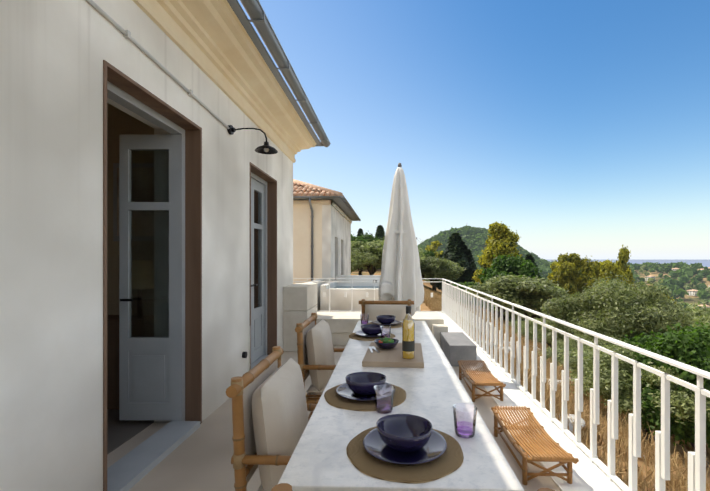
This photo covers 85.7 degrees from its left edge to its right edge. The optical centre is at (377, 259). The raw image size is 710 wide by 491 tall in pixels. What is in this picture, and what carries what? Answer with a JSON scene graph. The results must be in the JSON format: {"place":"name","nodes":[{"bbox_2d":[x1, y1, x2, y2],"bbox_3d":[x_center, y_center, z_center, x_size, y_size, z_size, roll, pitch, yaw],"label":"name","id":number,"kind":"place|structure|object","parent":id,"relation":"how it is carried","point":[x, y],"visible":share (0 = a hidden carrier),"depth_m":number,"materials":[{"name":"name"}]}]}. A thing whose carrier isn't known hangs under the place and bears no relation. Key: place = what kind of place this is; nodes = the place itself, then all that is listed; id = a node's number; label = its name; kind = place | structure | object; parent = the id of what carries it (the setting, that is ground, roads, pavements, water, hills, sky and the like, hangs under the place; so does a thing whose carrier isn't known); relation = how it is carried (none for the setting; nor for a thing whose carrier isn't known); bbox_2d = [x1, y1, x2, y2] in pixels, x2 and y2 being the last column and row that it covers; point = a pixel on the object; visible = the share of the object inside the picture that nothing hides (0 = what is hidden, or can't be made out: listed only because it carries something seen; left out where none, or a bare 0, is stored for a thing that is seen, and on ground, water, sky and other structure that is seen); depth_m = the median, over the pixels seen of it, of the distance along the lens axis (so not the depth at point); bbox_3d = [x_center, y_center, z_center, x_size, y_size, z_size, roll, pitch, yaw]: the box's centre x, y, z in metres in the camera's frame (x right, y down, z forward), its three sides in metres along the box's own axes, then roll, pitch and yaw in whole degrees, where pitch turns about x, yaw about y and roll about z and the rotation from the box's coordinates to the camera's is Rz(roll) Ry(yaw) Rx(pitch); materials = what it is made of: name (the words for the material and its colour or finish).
{"place":"outdoors","nodes":[
{"label":"outdoors","id":0,"kind":"place"},
{"bbox_2d":[0,0,292,490],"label":"house walls","id":1,"kind":"structure","parent":0,"point":[54,54],"depth_m":1.93,"materials":[{"name":"white paint"}]},
{"bbox_2d":[103,60,201,490],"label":"french door","id":2,"kind":"structure","parent":1,"relation":"attached to","point":[160,378],"depth_m":3.14,"materials":[{"name":"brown wood"}]},
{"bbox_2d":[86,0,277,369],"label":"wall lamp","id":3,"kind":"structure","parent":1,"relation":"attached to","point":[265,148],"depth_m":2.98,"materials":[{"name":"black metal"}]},
{"bbox_2d":[132,0,315,162],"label":"roof eave","id":4,"kind":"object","parent":1,"relation":"attached to","point":[212,41],"depth_m":3.47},
{"bbox_2d":[250,162,276,369],"bbox_3d":[-1.520,0.137,4.847,0.240,2.470,1.040,0,0,2],"label":"french door","id":5,"kind":"structure","parent":1,"relation":"attached to","point":[263,263],"depth_m":5.25,"materials":[{"name":"white wood"}]},
{"bbox_2d":[227,0,321,144],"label":"fascia board","id":6,"kind":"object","parent":1,"relation":"on","point":[236,7],"depth_m":3.81,"materials":[{"name":"grey wood"}]},
{"bbox_2d":[240,0,330,146],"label":"rain gutter","id":7,"kind":"object","parent":6,"relation":"attached to","point":[258,17],"visible":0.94,"depth_m":3.86,"materials":[{"name":"grey metal"}]},
{"bbox_2d":[293,200,351,283],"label":"annex walls","id":8,"kind":"structure","parent":0,"point":[332,221],"depth_m":13.04,"materials":[{"name":"beige paint"}]},
{"bbox_2d":[293,179,358,220],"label":"annex roof","id":9,"kind":"structure","parent":8,"relation":"on","point":[301,188],"depth_m":13.28,"materials":[{"name":"orange tile"}]},
{"bbox_2d":[293,196,360,280],"bbox_3d":[-3.989,-0.048,16.425,6.010,4.040,7.680,0,0,2],"label":"gutter and downspout","id":10,"kind":"object","parent":8,"relation":"attached to","point":[347,204],"visible":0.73,"depth_m":12.94,"materials":[{"name":"grey metal"}]},
{"bbox_2d":[306,275,418,311],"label":"plunge pool patio","id":11,"kind":"structure","parent":0,"point":[339,302],"depth_m":11.01,"materials":[{"name":"paint"}]},
{"bbox_2d":[107,312,623,490],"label":"terrace floor","id":12,"kind":"structure","parent":0,"point":[199,458],"depth_m":2.69,"materials":[{"name":"stone"}]},
{"bbox_2d":[107,103,153,454],"bbox_3d":[-4.822,-0.078,0.548,6.526,3.300,11.690,0,0,2],"label":"house interior","id":13,"kind":"object","parent":12,"relation":"on","point":[120,432],"visible":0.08,"depth_m":3.76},
{"bbox_2d":[226,346,316,490],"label":"bamboo chair","id":14,"kind":"object","parent":12,"relation":"on","point":[271,407],"visible":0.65,"depth_m":1.46,"materials":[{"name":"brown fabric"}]},
{"bbox_2d":[283,283,316,350],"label":"stone pier","id":15,"kind":"structure","parent":12,"relation":"on","point":[299,302],"depth_m":5.68,"materials":[{"name":"stone"}]},
{"bbox_2d":[295,313,344,420],"bbox_3d":[-0.269,0.905,2.849,0.557,0.936,0.600,0,0,2],"label":"bamboo chair","id":16,"kind":"object","parent":12,"relation":"on","point":[316,350],"visible":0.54,"depth_m":2.65,"materials":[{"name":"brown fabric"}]},
{"bbox_2d":[317,312,447,345],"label":"wall","id":17,"kind":"structure","parent":12,"relation":"on","point":[342,325],"depth_m":6.06,"materials":[{"name":"paint"}]},
{"bbox_2d":[359,299,413,320],"bbox_3d":[0.090,0.905,3.903,0.600,0.936,0.557,0,0,2],"label":"chair","id":18,"kind":"object","parent":12,"relation":"on","point":[374,309],"visible":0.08,"depth_m":4.03,"materials":[{"name":"brown"}]},
{"bbox_2d":[378,163,423,316],"bbox_3d":[0.293,0.092,4.723,0.563,2.560,0.564,0,0,2],"label":"closed parasol","id":19,"kind":"object","parent":12,"relation":"on","point":[400,278],"visible":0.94,"depth_m":4.59,"materials":[{"name":"fabric"}]},
{"bbox_2d":[271,483,554,490],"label":"bamboo chair","id":20,"kind":"object","parent":12,"relation":"on","point":[283,487],"visible":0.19,"depth_m":0.73,"materials":[{"name":"brown wood"}]},
{"bbox_2d":[440,332,476,366],"bbox_3d":[1.109,1.237,5.330,0.340,0.270,0.900,0,0,2],"label":"concrete block seat","id":21,"kind":"object","parent":12,"relation":"on","point":[456,347],"visible":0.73,"depth_m":4.92,"materials":[{"name":"grey concrete"}]},
{"bbox_2d":[458,360,505,401],"bbox_3d":[1.070,1.269,4.015,0.302,0.206,0.832,0,0,2],"label":"bamboo bench","id":22,"kind":"object","parent":12,"relation":"on","point":[479,376],"visible":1,"depth_m":3.88,"materials":[{"name":"brown wood"}]},
{"bbox_2d":[491,406,578,484],"bbox_3d":[1.045,1.269,2.645,0.302,0.206,0.792,0,0,2],"label":"bamboo bench","id":23,"kind":"object","parent":12,"relation":"on","point":[546,447],"visible":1,"depth_m":2.50,"materials":[{"name":"brown wood"}]},
{"bbox_2d":[442,279,709,490],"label":"railing","id":24,"kind":"object","parent":12,"relation":"on","point":[452,306],"visible":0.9,"depth_m":2.56,"materials":[{"name":"white metal"}]},
{"bbox_2d":[293,278,442,312],"bbox_3d":[-0.668,0.993,9.784,4.684,0.999,0.050,0,0,2],"label":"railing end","id":25,"kind":"object","parent":24,"relation":"attached to","point":[345,293],"visible":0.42,"depth_m":9.77,"materials":[{"name":"white paint"}]},
{"bbox_2d":[277,321,523,490],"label":"dining table","id":26,"kind":"object","parent":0,"point":[433,388],"visible":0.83,"depth_m":1.37,"materials":[{"name":"white stone"}]},
{"bbox_2d":[238,0,709,259],"label":"sky","id":27,"kind":"structure","parent":0,"point":[581,127],"materials":[{"name":"blue"}]},
{"bbox_2d":[351,245,709,490],"bbox_3d":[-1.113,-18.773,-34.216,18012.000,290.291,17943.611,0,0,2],"label":"hillside ground","id":28,"kind":"structure","parent":0,"point":[688,299],"depth_m":7.56,"materials":[{"name":"brown soil"}]},
{"bbox_2d":[351,246,366,272],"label":"olive tree","id":29,"kind":"object","parent":28,"relation":"on","point":[357,258],"visible":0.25,"depth_m":25.66,"materials":[{"name":"green plant"}]},
{"bbox_2d":[351,231,368,243],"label":"broadleaf tree","id":30,"kind":"object","parent":28,"relation":"on","point":[357,239],"visible":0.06,"depth_m":59.83,"materials":[{"name":"green plant"}]},
{"bbox_2d":[355,228,366,269],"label":"cypress tree","id":31,"kind":"object","parent":28,"relation":"on","point":[360,232],"visible":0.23,"depth_m":79.66,"materials":[{"name":"green plant"}]},
{"bbox_2d":[351,237,383,274],"bbox_3d":[-0.636,0.150,30.066,6.241,3.700,6.371,0,0,35],"label":"olive tree","id":32,"kind":"object","parent":28,"relation":"on","point":[373,252],"visible":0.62,"depth_m":28.40,"materials":[{"name":"green plant"}]},
{"bbox_2d":[356,231,381,242],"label":"broadleaf tree","id":33,"kind":"object","parent":28,"relation":"on","point":[367,236],"visible":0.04,"depth_m":64.25,"materials":[{"name":"green plant"}]},
{"bbox_2d":[374,225,384,269],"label":"cypress tree","id":34,"kind":"object","parent":28,"relation":"on","point":[380,232],"visible":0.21,"depth_m":83.36,"materials":[{"name":"green plant"}]},
{"bbox_2d":[360,244,425,269],"bbox_3d":[1.135,0.221,32.826,6.241,3.555,6.371,0,0,-22],"label":"olive tree","id":35,"kind":"object","parent":28,"relation":"on","point":[420,257],"depth_m":31.49,"materials":[{"name":"green plant"}]},
{"bbox_2d":[420,249,435,284],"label":"broadleaf tree","id":36,"kind":"object","parent":28,"relation":"on","point":[429,253],"visible":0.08,"depth_m":57.26,"materials":[{"name":"green plant"}]},
{"bbox_2d":[425,240,442,258],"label":"pine tree","id":37,"kind":"object","parent":28,"relation":"on","point":[434,248],"visible":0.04,"depth_m":102.41,"materials":[{"name":"green plant"}]},
{"bbox_2d":[420,256,455,277],"bbox_3d":[4.073,1.035,34.655,6.222,2.794,5.966,0,0,14],"label":"olive tree","id":38,"kind":"object","parent":28,"relation":"on","point":[435,267],"visible":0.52,"depth_m":33.02,"materials":[{"name":"green plant"}]},
{"bbox_2d":[421,260,464,290],"bbox_3d":[5.754,1.641,39.978,6.950,3.274,6.808,0,0,-25],"label":"olive tree","id":39,"kind":"object","parent":28,"relation":"on","point":[456,267],"visible":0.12,"depth_m":38.72,"materials":[{"name":"green plant"}]},
{"bbox_2d":[432,233,479,289],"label":"cypress tree","id":40,"kind":"object","parent":28,"relation":"on","point":[457,249],"visible":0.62,"depth_m":50.17,"materials":[{"name":"green plant"}]},
{"bbox_2d":[451,281,486,305],"bbox_3d":[7.005,2.830,29.894,4.033,2.236,3.766,0,0,6],"label":"bush","id":41,"kind":"object","parent":28,"relation":"on","point":[467,284],"visible":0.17,"depth_m":29.08,"materials":[{"name":"green plant"}]},
{"bbox_2d":[470,250,478,284],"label":"cypress tree","id":42,"kind":"object","parent":28,"relation":"on","point":[474,265],"visible":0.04,"depth_m":56.90,"materials":[{"name":"green plant"}]},
{"bbox_2d":[472,221,521,313],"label":"pine tree","id":43,"kind":"object","parent":28,"relation":"on","point":[502,239],"visible":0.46,"depth_m":44.02,"materials":[{"name":"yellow plant"}]},
{"bbox_2d":[477,252,542,319],"bbox_3d":[12.884,2.783,37.442,7.385,6.776,6.896,0,0,1],"label":"broadleaf tree","id":44,"kind":"object","parent":28,"relation":"on","point":[514,266],"visible":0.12,"depth_m":37.05,"materials":[{"name":"green plant"}]},
{"bbox_2d":[464,272,568,318],"bbox_3d":[9.494,2.675,27.164,7.458,3.316,7.778,0,0,14],"label":"olive tree","id":45,"kind":"object","parent":28,"relation":"on","point":[518,290],"visible":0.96,"depth_m":25.02,"materials":[{"name":"green plant"}]},
{"bbox_2d":[417,226,631,278],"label":"hill forest","id":46,"kind":"object","parent":28,"relation":"on","point":[467,234],"visible":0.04,"depth_m":820.42,"materials":[{"name":"green plant"}]},
{"bbox_2d":[510,254,539,321],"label":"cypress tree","id":47,"kind":"object","parent":28,"relation":"on","point":[529,257],"visible":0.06,"depth_m":60.78,"materials":[{"name":"green plant"}]},
{"bbox_2d":[515,310,541,319],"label":"bush","id":48,"kind":"object","parent":28,"relation":"on","point":[530,315],"visible":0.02,"depth_m":53.94,"materials":[{"name":"green plant"}]},
{"bbox_2d":[490,282,572,320],"bbox_3d":[12.650,4.027,31.375,8.083,4.522,7.122,0,0,-27],"label":"olive tree","id":49,"kind":"object","parent":28,"relation":"on","point":[522,311],"visible":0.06,"depth_m":29.69,"materials":[{"name":"green plant"}]},
{"bbox_2d":[509,317,582,348],"bbox_3d":[8.799,3.757,18.927,4.219,1.676,4.242,0,0,-3],"label":"bush","id":50,"kind":"object","parent":28,"relation":"on","point":[539,339],"visible":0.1,"depth_m":18.77,"materials":[{"name":"green plant"}]},
{"bbox_2d":[547,261,558,278],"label":"pine tree","id":51,"kind":"object","parent":28,"relation":"on","point":[553,264],"depth_m":61.37,"materials":[{"name":"green plant"}]},
{"bbox_2d":[467,308,644,458],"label":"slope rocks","id":52,"kind":"object","parent":28,"relation":"on","point":[569,416],"visible":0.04,"depth_m":4.91,"materials":[{"name":"beige stone"}]},
{"bbox_2d":[418,225,709,313],"bbox_3d":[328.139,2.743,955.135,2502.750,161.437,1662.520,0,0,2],"label":"hillside","id":53,"kind":"structure","parent":28,"relation":"on","point":[675,284],"depth_m":586.38,"materials":[{"name":"green plant"}]},
{"bbox_2d":[423,287,709,490],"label":"dry grass tufts","id":54,"kind":"object","parent":28,"relation":"on","point":[679,482],"visible":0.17,"depth_m":5.55,"materials":[{"name":"beige plant"}]},
{"bbox_2d":[546,252,598,296],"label":"pine tree","id":55,"kind":"object","parent":28,"relation":"on","point":[572,272],"visible":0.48,"depth_m":53.38,"materials":[{"name":"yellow plant"}]},
{"bbox_2d":[444,229,709,311],"bbox_3d":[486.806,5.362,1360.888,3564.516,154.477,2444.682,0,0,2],"label":"dark woods","id":56,"kind":"object","parent":28,"relation":"on","point":[682,280],"visible":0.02,"depth_m":582.29,"materials":[{"name":"green plant"}]},
{"bbox_2d":[537,334,626,372],"bbox_3d":[6.900,3.284,12.487,3.608,1.676,3.628,0,0,-21],"label":"bush","id":57,"kind":"object","parent":28,"relation":"on","point":[573,343],"visible":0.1,"depth_m":12.51,"materials":[{"name":"green plant"}]},
{"bbox_2d":[461,236,709,306],"bbox_3d":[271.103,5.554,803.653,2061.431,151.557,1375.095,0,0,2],"label":"trees","id":58,"kind":"object","parent":28,"relation":"on","point":[642,269],"depth_m":567.41,"materials":[{"name":"green plant"}]},
{"bbox_2d":[587,260,602,288],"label":"pine tree","id":59,"kind":"object","parent":28,"relation":"on","point":[596,266],"visible":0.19,"depth_m":73.17,"materials":[{"name":"green plant"}]},
{"bbox_2d":[599,259,628,285],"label":"pine tree","id":60,"kind":"object","parent":28,"relation":"on","point":[607,266],"visible":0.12,"depth_m":57.41,"materials":[{"name":"green plant"}]},
{"bbox_2d":[535,271,702,345],"bbox_3d":[9.336,2.654,15.292,5.440,4.349,5.226,0,0,40],"label":"olive tree","id":61,"kind":"object","parent":28,"relation":"on","point":[617,307],"visible":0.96,"depth_m":14.01,"materials":[{"name":"green plant"}]},
{"bbox_2d":[614,245,636,292],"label":"pine tree","id":62,"kind":"object","parent":28,"relation":"on","point":[623,256],"visible":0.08,"depth_m":64.14,"materials":[{"name":"green plant"}]},
{"bbox_2d":[557,341,709,440],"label":"bush","id":63,"kind":"object","parent":28,"relation":"on","point":[684,402],"visible":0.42,"depth_m":6.39,"materials":[{"name":"green plant"}]},
{"bbox_2d":[616,320,709,467],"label":"bush","id":64,"kind":"object","parent":28,"relation":"on","point":[689,345],"visible":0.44,"depth_m":6.05,"materials":[{"name":"green plant"}]},
{"bbox_2d":[645,267,709,307],"bbox_3d":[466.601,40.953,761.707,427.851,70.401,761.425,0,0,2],"label":"village houses","id":65,"kind":"structure","parent":28,"relation":"on","point":[692,292],"depth_m":507.22,"materials":[{"name":"tile"}]},
{"bbox_2d":[667,295,709,329],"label":"olive tree","id":66,"kind":"object","parent":28,"relation":"on","point":[701,312],"visible":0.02,"depth_m":21.62,"materials":[{"name":"green plant"}]},
{"bbox_2d":[695,310,709,330],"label":"olive tree","id":67,"kind":"object","parent":28,"relation":"on","point":[704,318],"depth_m":14.40,"materials":[{"name":"green plant"}]},
{"bbox_2d":[547,260,709,266],"bbox_3d":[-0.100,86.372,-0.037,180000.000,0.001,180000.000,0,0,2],"label":"sea water","id":68,"kind":"structure","parent":0,"point":[705,263],"depth_m":14077.76,"materials":[{"name":"blue liquid"}]},
{"bbox_3d":[0.100,1.014,2.408,0.420,0.716,1.540,0,0,2],"label":"dining table","id":69,"kind":"object","parent":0,"visible":0},
{"bbox_2d":[360,313,368,323],"bbox_3d":[-0.122,0.565,3.625,0.084,0.093,0.084,0,0,2],"label":"tumbler","id":70,"kind":"object","parent":69,"relation":"on","point":[364,322],"visible":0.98,"depth_m":3.63,"materials":[{"name":"purple glass"}]},
{"bbox_2d":[324,372,405,410],"bbox_3d":[-0.054,0.572,1.721,0.371,0.080,0.371,0,0,2],"label":"place setting","id":71,"kind":"object","parent":69,"relation":"on","point":[354,391],"visible":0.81,"depth_m":1.66,"materials":[{"name":"blue ceramic"}]},
{"bbox_2d":[349,324,394,340],"bbox_3d":[-0.042,0.572,3.043,0.370,0.080,0.371,0,0,2],"label":"place setting","id":72,"kind":"object","parent":69,"relation":"on","point":[369,332],"visible":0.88,"depth_m":2.99,"materials":[{"name":"blue ceramic"}]},
{"bbox_2d":[374,385,393,413],"bbox_3d":[0.027,0.565,1.545,0.084,0.093,0.084,0,0,2],"label":"tumbler","id":73,"kind":"object","parent":69,"relation":"on","point":[386,410],"visible":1,"depth_m":1.55,"materials":[{"name":"purple glass"}]},
{"bbox_2d":[368,315,401,327],"bbox_3d":[0.081,0.572,3.561,0.371,0.080,0.370,0,0,2],"label":"place setting","id":74,"kind":"object","parent":69,"relation":"on","point":[387,320],"visible":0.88,"depth_m":3.50,"materials":[{"name":"blue ceramic"}]},
{"bbox_2d":[380,326,390,337],"bbox_3d":[0.063,0.565,2.939,0.084,0.093,0.084,0,0,2],"label":"tumbler","id":75,"kind":"object","parent":69,"relation":"on","point":[389,327],"visible":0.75,"depth_m":2.95,"materials":[{"name":"purple glass"}]},
{"bbox_2d":[362,342,423,367],"bbox_3d":[0.107,0.596,2.408,0.350,0.032,0.500,0,0,5],"label":"chopping board","id":76,"kind":"object","parent":69,"relation":"on","point":[392,357],"visible":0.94,"depth_m":2.23,"materials":[{"name":"brown wood"}]},
{"bbox_2d":[368,346,379,352],"bbox_3d":[-0.024,0.577,2.443,0.053,0.003,0.165,0,0,-9],"label":"cutlery","id":77,"kind":"object","parent":76,"relation":"on","point":[372,347],"visible":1,"depth_m":2.46,"materials":[{"name":"silver metal"}]},
{"bbox_2d":[374,337,398,348],"bbox_3d":[0.060,0.547,2.489,0.162,0.066,0.162,0,0,2],"label":"salad bowl","id":78,"kind":"object","parent":76,"relation":"on","point":[386,343],"visible":1,"depth_m":2.44,"materials":[{"name":"blue ceramic"}]},
{"bbox_2d":[402,306,414,358],"bbox_3d":[0.183,0.428,2.246,0.074,0.305,0.074,0,0,2],"label":"wine bottle","id":79,"kind":"object","parent":76,"relation":"on","point":[408,338],"visible":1,"depth_m":2.22,"materials":[{"name":"yellow glass"}]},
{"bbox_2d":[346,414,463,483],"bbox_3d":[0.085,0.572,1.228,0.370,0.080,0.370,0,0,2],"label":"place setting","id":80,"kind":"object","parent":69,"relation":"on","point":[407,448],"visible":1,"depth_m":1.17,"materials":[{"name":"blue ceramic"}]},
{"bbox_2d":[453,403,476,437],"bbox_3d":[0.306,0.565,1.337,0.084,0.093,0.084,0,0,2],"label":"tumbler","id":81,"kind":"object","parent":69,"relation":"on","point":[465,434],"visible":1,"depth_m":1.34,"materials":[{"name":"purple glass"}]}
]}

